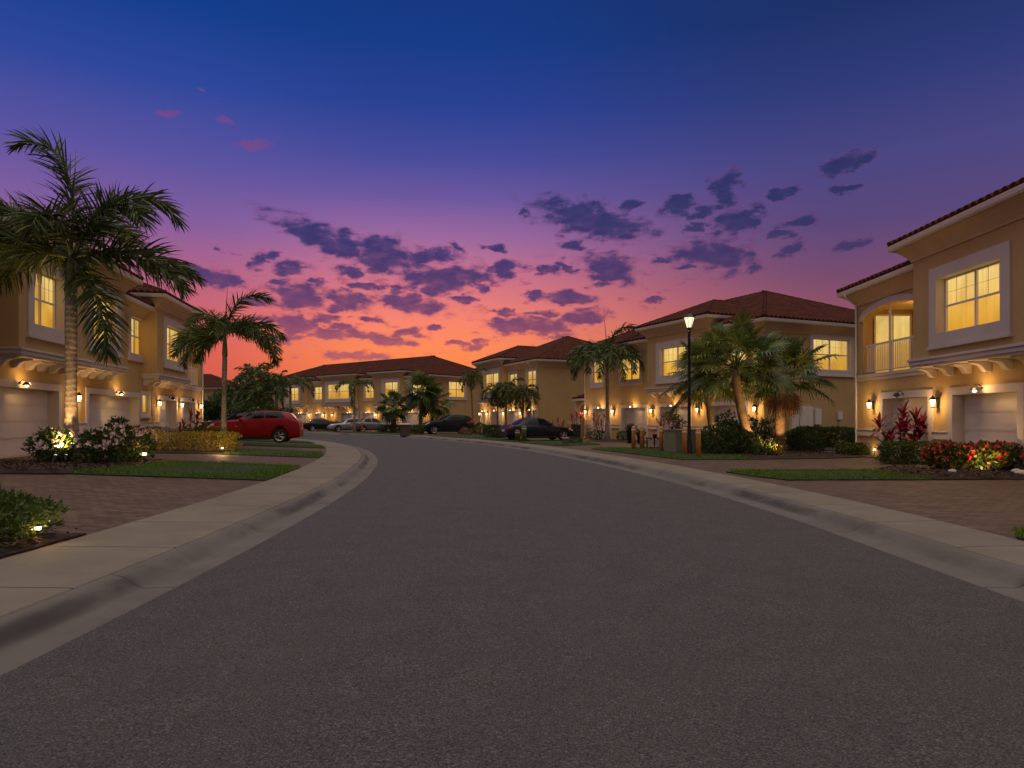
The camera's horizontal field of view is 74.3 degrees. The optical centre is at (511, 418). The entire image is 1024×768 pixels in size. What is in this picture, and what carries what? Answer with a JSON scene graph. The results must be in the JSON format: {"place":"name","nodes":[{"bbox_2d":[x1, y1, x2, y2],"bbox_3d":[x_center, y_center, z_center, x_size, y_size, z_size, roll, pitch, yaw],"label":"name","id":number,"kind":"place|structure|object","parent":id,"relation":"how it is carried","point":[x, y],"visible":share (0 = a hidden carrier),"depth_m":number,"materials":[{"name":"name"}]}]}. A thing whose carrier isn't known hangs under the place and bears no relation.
{"place":"outdoors","nodes":[
{"label":"outdoors","id":0,"kind":"place"},
{"bbox_2d":[0,438,325,559],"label":"driveway","id":1,"kind":"structure","parent":0,"point":[95,503],"depth_m":12.14,"materials":[{"name":"brick"}]},
{"bbox_2d":[0,532,85,558],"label":"mulch bed","id":2,"kind":"object","parent":1,"relation":"on","point":[47,539],"visible":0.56,"depth_m":7.22,"materials":[{"name":"soil"}]},
{"bbox_2d":[0,483,69,544],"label":"green bush","id":3,"kind":"object","parent":2,"relation":"on","point":[23,509],"visible":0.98,"depth_m":7.19,"materials":[{"name":"green plant"}]},
{"bbox_2d":[0,460,159,474],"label":"mulch bed","id":4,"kind":"object","parent":1,"relation":"on","point":[39,471],"visible":0.37,"depth_m":14.54,"materials":[{"name":"soil"}]},
{"bbox_2d":[21,425,83,461],"bbox_3d":[-11.363,0.673,16.735,1.293,1.047,1.188,0,0,0],"label":"flowering bush","id":5,"kind":"object","parent":4,"relation":"on","point":[52,445],"visible":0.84,"depth_m":16.54,"materials":[{"name":"green plant"}]},
{"bbox_2d":[68,425,126,462],"bbox_3d":[-10.043,0.665,16.446,1.193,1.034,1.150,0,0,0],"label":"flowering bush","id":6,"kind":"object","parent":4,"relation":"on","point":[95,440],"visible":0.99,"depth_m":16.28,"materials":[{"name":"green plant"}]},
{"bbox_2d":[0,125,207,460],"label":"foxtail palm","id":7,"kind":"object","parent":4,"relation":"on","point":[96,225],"visible":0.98,"depth_m":16.89,"materials":[{"name":"green plant"}]},
{"bbox_2d":[104,415,129,454],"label":"dark shrub","id":8,"kind":"object","parent":4,"relation":"on","point":[118,421],"visible":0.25,"depth_m":17.86,"materials":[{"name":"green plant"}]},
{"bbox_2d":[107,423,158,461],"bbox_3d":[-9.830,0.648,17.504,1.384,1.138,1.285,0,0,0],"label":"flowering bush","id":9,"kind":"object","parent":4,"relation":"on","point":[130,441],"visible":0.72,"depth_m":17.39,"materials":[{"name":"green plant"}]},
{"bbox_2d":[0,205,202,458],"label":"townhouse","id":10,"kind":"structure","parent":1,"relation":"on","point":[148,383],"depth_m":24.88,"materials":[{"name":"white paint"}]},
{"bbox_2d":[0,387,47,456],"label":"garage door","id":11,"kind":"structure","parent":10,"relation":"in","point":[22,411],"depth_m":21.03,"materials":[{"name":"paint"}]},
{"bbox_2d":[26,256,64,344],"bbox_3d":[-14.500,-3.630,20.993,0.390,2.460,2.640,0,0,-10],"label":"window","id":12,"kind":"structure","parent":10,"relation":"in","point":[45,306],"depth_m":21.26,"materials":[{"name":"glass"}]},
{"bbox_2d":[87,284,122,357],"bbox_3d":[-15.241,-3.630,25.143,0.390,2.460,2.930,0,0,-10],"label":"window","id":13,"kind":"structure","parent":10,"relation":"in","point":[119,355],"depth_m":25.97,"materials":[{"name":"glass"}]},
{"bbox_2d":[89,395,129,433],"bbox_3d":[-16.499,0.100,27.493,0.051,2.080,4.990,0,0,-10],"label":"garage door","id":14,"kind":"structure","parent":10,"relation":"in","point":[101,408],"depth_m":27.38,"materials":[{"name":"paint"}]},
{"bbox_2d":[128,315,144,362],"bbox_3d":[-16.672,-3.610,30.027,0.290,2.140,2.310,0,0,-10],"label":"window","id":15,"kind":"structure","parent":10,"relation":"in","point":[133,341],"depth_m":29.97,"materials":[{"name":"glass"}]},
{"bbox_2d":[140,390,151,417],"bbox_3d":[-16.812,-0.660,30.927,0.250,1.240,1.330,0,0,-10],"label":"window","id":16,"kind":"structure","parent":10,"relation":"in","point":[145,396],"depth_m":31.23,"materials":[{"name":"white paint"}]},
{"bbox_2d":[161,400,168,440],"bbox_3d":[-17.668,0.100,34.040,0.051,2.080,2.490,0,0,-10],"label":"garage door","id":17,"kind":"structure","parent":10,"relation":"in","point":[165,404],"depth_m":34.57,"materials":[{"name":"paint"}]},
{"bbox_2d":[163,316,186,372],"bbox_3d":[-16.694,-3.610,33.274,0.390,2.420,3.450,0,0,-10],"label":"window","id":18,"kind":"structure","parent":10,"relation":"in","point":[174,326],"depth_m":33.08,"materials":[{"name":"glass"}]},
{"bbox_2d":[45,447,247,454],"bbox_3d":[-12.618,1.159,24.154,6.287,0.214,3.724,0,0,-12],"label":"mulch bed","id":19,"kind":"object","parent":1,"relation":"on","point":[189,451],"visible":0.12,"depth_m":22.90,"materials":[{"name":"soil"}]},
{"bbox_2d":[175,407,206,440],"bbox_3d":[-15.190,0.264,32.058,2.081,1.832,1.380,0,0,0],"label":"red cordyline","id":20,"kind":"object","parent":19,"relation":"in","point":[196,416],"visible":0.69,"depth_m":31.99,"materials":[{"name":"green plant"}]},
{"bbox_2d":[140,430,242,450],"bbox_3d":[-11.149,0.767,23.494,3.417,0.793,1.166,0,0,-8],"label":"golden hedge","id":21,"kind":"object","parent":19,"relation":"on","point":[227,441],"visible":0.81,"depth_m":23.37,"materials":[{"name":"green plant"}]},
{"bbox_2d":[167,284,288,444],"bbox_3d":[-12.298,-2.325,29.284,4.627,7.000,4.416,0,0,-33],"label":"foxtail palm","id":22,"kind":"object","parent":19,"relation":"in","point":[214,331],"visible":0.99,"depth_m":28.91,"materials":[{"name":"green plant"}]},
{"bbox_2d":[189,424,228,445],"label":"clipped shrub","id":23,"kind":"object","parent":1,"relation":"on","point":[208,427],"visible":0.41,"depth_m":28.31,"materials":[{"name":"green plant"}]},
{"bbox_2d":[196,413,248,438],"bbox_3d":[-15.850,0.384,39.200,4.524,1.502,2.210,0,0,-10],"label":"dark car","id":24,"kind":"object","parent":1,"relation":"on","point":[236,416],"visible":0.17,"depth_m":38.37,"materials":[{"name":"grey paint"}]},
{"bbox_2d":[206,410,303,442],"bbox_3d":[-13.000,0.377,34.300,4.524,1.621,2.200,0,0,-10],"label":"red car","id":25,"kind":"object","parent":1,"relation":"on","point":[281,426],"visible":0.76,"depth_m":33.57,"materials":[{"name":"paint"}]},
{"bbox_2d":[0,438,360,616],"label":"sidewalk","id":26,"kind":"structure","parent":0,"point":[29,578],"depth_m":7.74,"materials":[{"name":"concrete"}]},
{"bbox_2d":[65,463,300,480],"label":"lawn","id":27,"kind":"structure","parent":0,"point":[178,476],"depth_m":15.23,"materials":[{"name":"grass"}]},
{"bbox_2d":[69,431,1023,536],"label":"grass","id":28,"kind":"structure","parent":27,"relation":"on","point":[264,473],"depth_m":16.51,"materials":[{"name":"green plant"}]},
{"bbox_2d":[210,380,254,414],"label":"dark tree","id":29,"kind":"object","parent":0,"point":[230,390],"visible":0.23,"depth_m":61.12,"materials":[{"name":"green plant"}]},
{"bbox_2d":[229,393,272,414],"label":"leafy tree","id":30,"kind":"object","parent":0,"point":[251,408],"visible":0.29,"depth_m":53.99,"materials":[{"name":"green plant"}]},
{"bbox_2d":[217,442,324,448],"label":"lawn","id":31,"kind":"structure","parent":0,"point":[275,444],"depth_m":30.96,"materials":[{"name":"plant"}]},
{"bbox_2d":[222,450,322,457],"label":"lawn","id":32,"kind":"structure","parent":0,"point":[298,453],"depth_m":23.55,"materials":[{"name":"plant"}]},
{"bbox_2d":[336,432,419,434],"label":"lawn","id":33,"kind":"structure","parent":0,"point":[389,433],"depth_m":62.90,"materials":[{"name":"plant"}]},
{"bbox_2d":[374,390,410,431],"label":"fan palm","id":34,"kind":"object","parent":33,"relation":"on","point":[393,414],"visible":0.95,"depth_m":64.11,"materials":[{"name":"green plant"}]},
{"bbox_2d":[434,435,507,438],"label":"lawn","id":35,"kind":"structure","parent":0,"point":[471,436],"depth_m":49.66,"materials":[{"name":"plant"}]},
{"bbox_2d":[481,424,502,437],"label":"clipped hedge","id":36,"kind":"object","parent":35,"relation":"on","point":[487,431],"visible":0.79,"depth_m":49.25,"materials":[{"name":"green plant"}]},
{"bbox_2d":[0,434,1023,767],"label":"road","id":37,"kind":"structure","parent":0,"point":[410,602],"depth_m":4.37,"materials":[{"name":"grey asphalt"}]},
{"bbox_2d":[0,440,377,675],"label":"kerb","id":38,"kind":"structure","parent":37,"relation":"on","point":[31,632],"depth_m":6.03,"materials":[{"name":"concrete"}]},
{"bbox_2d":[203,391,239,421],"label":"leafy tree","id":39,"kind":"object","parent":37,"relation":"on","point":[211,409],"visible":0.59,"depth_m":57.51,"materials":[{"name":"green plant"}]},
{"bbox_2d":[234,361,272,388],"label":"leafy tree","id":40,"kind":"object","parent":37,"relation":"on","point":[247,372],"visible":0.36,"depth_m":62.74,"materials":[{"name":"green plant"}]},
{"bbox_2d":[231,358,288,410],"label":"leafy tree","id":41,"kind":"object","parent":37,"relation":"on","point":[258,385],"visible":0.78,"depth_m":55.45,"materials":[{"name":"green plant"}]},
{"bbox_2d":[304,432,1023,601],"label":"kerb","id":42,"kind":"structure","parent":37,"relation":"on","point":[998,576],"depth_m":8.71,"materials":[{"name":"concrete"}]},
{"bbox_2d":[0,0,1023,385],"label":"sky","id":43,"kind":"structure","parent":0,"point":[463,182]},
{"bbox_2d":[304,429,1023,538],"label":"driveway","id":44,"kind":"structure","parent":0,"point":[994,506],"depth_m":13.12,"materials":[{"name":"brick"}]},
{"bbox_2d":[302,418,335,430],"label":"black sedan","id":45,"kind":"object","parent":44,"relation":"on","point":[316,423],"visible":0.71,"depth_m":76.99,"materials":[{"name":"paint"}]},
{"bbox_2d":[327,418,359,431],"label":"silver sedan","id":46,"kind":"object","parent":44,"relation":"on","point":[342,425],"visible":0.51,"depth_m":72.39,"materials":[{"name":"paint"}]},
{"bbox_2d":[335,378,373,431],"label":"arching palm","id":47,"kind":"object","parent":44,"relation":"on","point":[352,384],"visible":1,"depth_m":69.38,"materials":[{"name":"green plant"}]},
{"bbox_2d":[349,418,389,431],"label":"grey sedan","id":48,"kind":"object","parent":44,"relation":"on","point":[371,423],"visible":0.67,"depth_m":71.05,"materials":[{"name":"paint"}]},
{"bbox_2d":[270,355,479,430],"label":"townhouse","id":49,"kind":"structure","parent":44,"relation":"on","point":[327,402],"depth_m":81.03,"materials":[{"name":"white paint"}]},
{"bbox_2d":[286,385,299,403],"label":"window","id":50,"kind":"structure","parent":49,"relation":"in","point":[295,389],"depth_m":89.23,"materials":[{"name":"glass"}]},
{"bbox_2d":[324,380,350,402],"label":"window","id":51,"kind":"structure","parent":49,"relation":"in","point":[342,395],"depth_m":83.62,"materials":[{"name":"glass"}]},
{"bbox_2d":[381,378,399,400],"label":"window","id":52,"kind":"structure","parent":49,"relation":"in","point":[386,384],"depth_m":77.32,"materials":[{"name":"yellow glass"}]},
{"bbox_2d":[447,381,466,399],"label":"window","id":53,"kind":"structure","parent":49,"relation":"in","point":[454,388],"depth_m":76.82,"materials":[{"name":"yellow glass"}]},
{"bbox_2d":[401,370,443,424],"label":"fan palm","id":54,"kind":"object","parent":44,"relation":"on","point":[413,400],"visible":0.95,"depth_m":63.02,"materials":[{"name":"green plant"}]},
{"bbox_2d":[416,385,455,420],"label":"fan palm","id":55,"kind":"object","parent":44,"relation":"on","point":[436,413],"visible":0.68,"depth_m":63.78,"materials":[{"name":"green plant"}]},
{"bbox_2d":[422,414,474,433],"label":"black suv","id":56,"kind":"object","parent":44,"relation":"on","point":[452,423],"visible":0.86,"depth_m":61.19,"materials":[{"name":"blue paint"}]},
{"bbox_2d":[458,366,486,433],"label":"slender palm","id":57,"kind":"object","parent":44,"relation":"on","point":[471,375],"visible":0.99,"depth_m":62.91,"materials":[{"name":"green plant"}]},
{"bbox_2d":[481,381,514,430],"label":"palm","id":58,"kind":"object","parent":44,"relation":"on","point":[494,400],"visible":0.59,"depth_m":57.41,"materials":[{"name":"green plant"}]},
{"bbox_2d":[491,376,523,424],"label":"palm","id":59,"kind":"object","parent":44,"relation":"on","point":[501,392],"visible":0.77,"depth_m":56.34,"materials":[{"name":"green plant"}]},
{"bbox_2d":[505,384,540,417],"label":"palm","id":60,"kind":"object","parent":44,"relation":"on","point":[519,393],"visible":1,"depth_m":54.42,"materials":[{"name":"green plant"}]},
{"bbox_2d":[471,336,592,432],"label":"townhouse","id":61,"kind":"structure","parent":44,"relation":"on","point":[544,369],"depth_m":56.63,"materials":[{"name":"white paint"}]},
{"bbox_2d":[481,368,499,397],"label":"window","id":62,"kind":"structure","parent":61,"relation":"in","point":[492,376],"depth_m":63.04,"materials":[{"name":"yellow glass"}]},
{"bbox_2d":[525,367,537,392],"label":"window","id":63,"kind":"structure","parent":61,"relation":"in","point":[528,372],"depth_m":56.34,"materials":[{"name":"yellow glass"}]},
{"bbox_2d":[499,417,573,440],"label":"black sedan","id":64,"kind":"object","parent":44,"relation":"on","point":[539,427],"visible":0.91,"depth_m":42.20,"materials":[{"name":"paint"}]},
{"bbox_2d":[591,439,663,443],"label":"mulch bed","id":65,"kind":"object","parent":44,"relation":"on","point":[609,440],"visible":0.27,"depth_m":40.67,"materials":[{"name":"soil"}]},
{"bbox_2d":[565,309,644,438],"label":"foxtail palm","id":66,"kind":"object","parent":65,"relation":"on","point":[596,350],"visible":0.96,"depth_m":41.78,"materials":[{"name":"green plant"}]},
{"bbox_2d":[661,411,687,428],"bbox_3d":[8.658,0.441,36.122,1.404,1.944,1.567,0,0,20],"label":"flowering tree","id":67,"kind":"object","parent":44,"relation":"on","point":[673,417],"visible":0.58,"depth_m":35.98,"materials":[{"name":"green plant"}]},
{"bbox_2d":[572,290,854,446],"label":"townhouse","id":68,"kind":"structure","parent":44,"relation":"on","point":[634,398],"depth_m":36.93,"materials":[{"name":"white paint"}]},
{"bbox_2d":[589,358,604,387],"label":"window","id":69,"kind":"structure","parent":68,"relation":"in","point":[596,383],"depth_m":46.89,"materials":[{"name":"yellow glass"}]},
{"bbox_2d":[617,352,642,385],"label":"window","id":70,"kind":"structure","parent":68,"relation":"in","point":[635,379],"depth_m":43.01,"materials":[{"name":"yellow glass"}]},
{"bbox_2d":[626,408,644,439],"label":"garage door","id":71,"kind":"structure","parent":68,"relation":"in","point":[636,416],"depth_m":42.83,"materials":[{"name":"paint"}]},
{"bbox_2d":[654,337,693,383],"bbox_3d":[9.200,-3.220,37.957,0.390,2.400,3.500,0,0,-24],"label":"window","id":72,"kind":"structure","parent":68,"relation":"in","point":[667,352],"depth_m":38.69,"materials":[{"name":"white paint"}]},
{"bbox_2d":[665,407,687,429],"bbox_3d":[9.625,0.340,39.025,0.051,2.080,2.590,0,0,-24],"label":"garage door","id":73,"kind":"structure","parent":68,"relation":"in","point":[684,411],"depth_m":38.85,"materials":[{"name":"paint"}]},
{"bbox_2d":[717,406,738,442],"bbox_3d":[11.448,0.340,34.966,0.051,2.080,2.490,0,0,-24],"label":"garage door","id":74,"kind":"structure","parent":68,"relation":"in","point":[720,409],"depth_m":35.40,"materials":[{"name":"paint"}]},
{"bbox_2d":[809,335,854,376],"bbox_3d":[16.269,-3.225,34.494,3.210,2.130,0.290,0,0,-24],"label":"window","id":75,"kind":"structure","parent":68,"relation":"in","point":[844,346],"depth_m":34.69,"materials":[{"name":"glass"}]},
{"bbox_2d":[701,447,861,459],"bbox_3d":[12.299,1.336,28.005,11.103,0.118,8.195,0,0,-16],"label":"mulch bed","id":76,"kind":"object","parent":44,"relation":"on","point":[783,456],"visible":0.27,"depth_m":23.88,"materials":[{"name":"soil"}]},
{"bbox_2d":[0,446,1023,549],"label":"mulch chips","id":77,"kind":"object","parent":76,"relation":"on","point":[33,463],"visible":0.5,"depth_m":16.07,"materials":[{"name":"brown wood"}]},
{"bbox_2d":[658,331,759,449],"bbox_3d":[8.203,-1.236,28.543,4.132,5.241,4.264,0,0,0],"label":"fan palm","id":78,"kind":"object","parent":76,"relation":"on","point":[729,394],"visible":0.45,"depth_m":28.38,"materials":[{"name":"green plant"}]},
{"bbox_2d":[701,422,737,453],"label":"round shrub","id":79,"kind":"object","parent":76,"relation":"on","point":[710,434],"visible":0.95,"depth_m":25.01,"materials":[{"name":"green plant"}]},
{"bbox_2d":[714,409,758,446],"bbox_3d":[10.145,0.434,31.123,1.992,1.922,2.060,0,0,0],"label":"shrub","id":80,"kind":"object","parent":76,"relation":"on","point":[732,422],"visible":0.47,"depth_m":30.81,"materials":[{"name":"green plant"}]},
{"bbox_2d":[681,309,796,451],"bbox_3d":[8.603,-1.396,26.332,4.377,5.624,4.562,0,0,0],"label":"fan palm","id":81,"kind":"object","parent":76,"relation":"on","point":[742,337],"visible":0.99,"depth_m":25.80,"materials":[{"name":"green plant"}]},
{"bbox_2d":[723,428,762,453],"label":"round shrub","id":82,"kind":"object","parent":76,"relation":"on","point":[741,448],"visible":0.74,"depth_m":25.32,"materials":[{"name":"green plant"}]},
{"bbox_2d":[751,417,774,446],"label":"shrub","id":83,"kind":"object","parent":76,"relation":"on","point":[764,424],"visible":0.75,"depth_m":29.98,"materials":[{"name":"green plant"}]},
{"bbox_2d":[746,434,782,455],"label":"grassy clump","id":84,"kind":"object","parent":76,"relation":"on","point":[756,449],"visible":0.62,"depth_m":24.39,"materials":[{"name":"green plant"}]},
{"bbox_2d":[727,333,841,449],"bbox_3d":[11.068,-1.103,27.950,4.680,4.932,4.235,0,0,25],"label":"fan palm","id":85,"kind":"object","parent":76,"relation":"on","point":[794,355],"visible":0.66,"depth_m":27.51,"materials":[{"name":"green plant"}]},
{"bbox_2d":[787,436,828,451],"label":"box hedge","id":86,"kind":"object","parent":76,"relation":"on","point":[797,443],"visible":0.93,"depth_m":27.68,"materials":[{"name":"green plant"}]},
{"bbox_2d":[785,425,854,447],"bbox_3d":[14.462,0.850,31.154,4.906,1.189,1.226,0,0,-24],"label":"box hedge","id":87,"kind":"object","parent":76,"relation":"on","point":[804,430],"visible":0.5,"depth_m":30.71,"materials":[{"name":"green plant"}]},
{"bbox_2d":[841,454,876,457],"bbox_3d":[12.975,1.343,24.904,1.165,0.105,2.540,0,0,-6],"label":"mulch bed","id":88,"kind":"object","parent":44,"relation":"on","point":[867,456],"visible":0.33,"depth_m":24.35,"materials":[{"name":"soil"}]},
{"bbox_2d":[832,441,873,454],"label":"hedge","id":89,"kind":"object","parent":88,"relation":"on","point":[847,449],"visible":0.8,"depth_m":24.98,"materials":[{"name":"green plant"}]},
{"bbox_2d":[836,177,1023,468],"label":"townhouse","id":90,"kind":"structure","parent":44,"relation":"on","point":[939,326],"depth_m":19.34,"materials":[{"name":"paint"}]},
{"bbox_2d":[893,397,926,460],"bbox_3d":[13.265,0.340,22.259,0.051,2.080,2.640,0,0,1],"label":"garage door","id":91,"kind":"structure","parent":90,"relation":"in","point":[913,402],"depth_m":22.42,"materials":[{"name":"paint"}]},
{"bbox_2d":[926,240,1012,349],"bbox_3d":[12.359,-3.200,18.211,0.390,2.360,3.440,0,0,1],"label":"window","id":92,"kind":"structure","parent":90,"relation":"in","point":[972,305],"depth_m":18.20,"materials":[{"name":"white paint"}]},
{"bbox_2d":[964,392,1016,460],"bbox_3d":[13.188,0.340,18.425,0.051,2.080,2.610,0,0,1],"label":"garage door","id":93,"kind":"structure","parent":90,"relation":"in","point":[989,417],"depth_m":18.61,"materials":[{"name":"paint"}]},
{"bbox_2d":[879,468,1023,479],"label":"mulch bed","id":94,"kind":"object","parent":44,"relation":"on","point":[969,476],"visible":0.38,"depth_m":15.49,"materials":[{"name":"soil"}]},
{"bbox_2d":[864,399,927,460],"bbox_3d":[12.305,0.353,21.412,2.477,2.055,1.288,0,0,0],"label":"red cordyline","id":95,"kind":"object","parent":94,"relation":"on","point":[902,426],"visible":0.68,"depth_m":21.31,"materials":[{"name":"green plant"}]},
{"bbox_2d":[874,440,934,463],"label":"box hedge","id":96,"kind":"object","parent":94,"relation":"on","point":[886,448],"visible":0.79,"depth_m":20.41,"materials":[{"name":"green plant"}]},
{"bbox_2d":[920,439,976,468],"bbox_3d":[11.367,0.980,17.540,1.328,0.966,1.187,0,0,0],"label":"flowering bush","id":97,"kind":"object","parent":94,"relation":"on","point":[947,449],"visible":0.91,"depth_m":17.32,"materials":[{"name":"green plant"}]},
{"bbox_2d":[954,439,1010,469],"bbox_3d":[12.032,0.984,17.370,1.323,0.948,1.163,0,0,0],"label":"flowering bush","id":98,"kind":"object","parent":94,"relation":"on","point":[980,447],"visible":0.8,"depth_m":17.10,"materials":[{"name":"green plant"}]},
{"bbox_2d":[984,440,1023,469],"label":"flowering bush","id":99,"kind":"object","parent":94,"relation":"on","point":[1013,452],"visible":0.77,"depth_m":16.96,"materials":[{"name":"green plant"}]},
{"bbox_2d":[309,432,1023,566],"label":"sidewalk","id":100,"kind":"structure","parent":0,"point":[1000,547],"depth_m":9.73,"materials":[{"name":"concrete"}]},
{"bbox_2d":[270,375,314,409],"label":"arching palm","id":101,"kind":"object","parent":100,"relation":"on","point":[297,380],"visible":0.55,"depth_m":71.97,"materials":[{"name":"green plant"}]},
{"bbox_2d":[593,448,749,459],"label":"lawn","id":102,"kind":"structure","parent":0,"point":[700,457],"depth_m":24.36,"materials":[{"name":"plant"}]},
{"bbox_2d":[644,434,658,447],"bbox_3d":[6.241,1.010,30.000,0.760,0.700,0.480,0,0,-10],"label":"garden stand","id":103,"kind":"object","parent":102,"relation":"on","point":[649,443],"visible":0.73,"depth_m":29.80,"materials":[{"name":"black metal"}]},
{"bbox_2d":[663,429,706,452],"bbox_3d":[6.697,0.905,26.600,1.500,1.030,1.300,0,0,-18],"label":"transformer box","id":104,"kind":"object","parent":102,"relation":"on","point":[672,440],"visible":0.38,"depth_m":26.22,"materials":[{"name":"green paint"}]},
{"bbox_2d":[677,432,695,451],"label":"doors","id":105,"kind":"structure","parent":104,"relation":"in","point":[679,434],"depth_m":26.06,"materials":[{"name":"green paint"}]},
{"bbox_2d":[683,311,694,453],"bbox_3d":[6.577,-1.270,25.100,0.480,5.460,0.381,0,0,0],"label":"street lamp","id":106,"kind":"object","parent":102,"relation":"on","point":[689,319],"visible":0.91,"depth_m":25.05,"materials":[{"name":"black metal"}]},
{"bbox_2d":[726,471,932,480],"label":"lawn","id":107,"kind":"structure","parent":0,"point":[816,479],"depth_m":15.38,"materials":[{"name":"plant"}]},
{"label":"ground","id":108,"kind":"structure","parent":0,"visible":0},
{"bbox_2d":[203,374,245,419],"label":"townhouse","id":109,"kind":"structure","parent":108,"relation":"on","point":[211,383],"depth_m":104.78,"materials":[{"name":"paint"}]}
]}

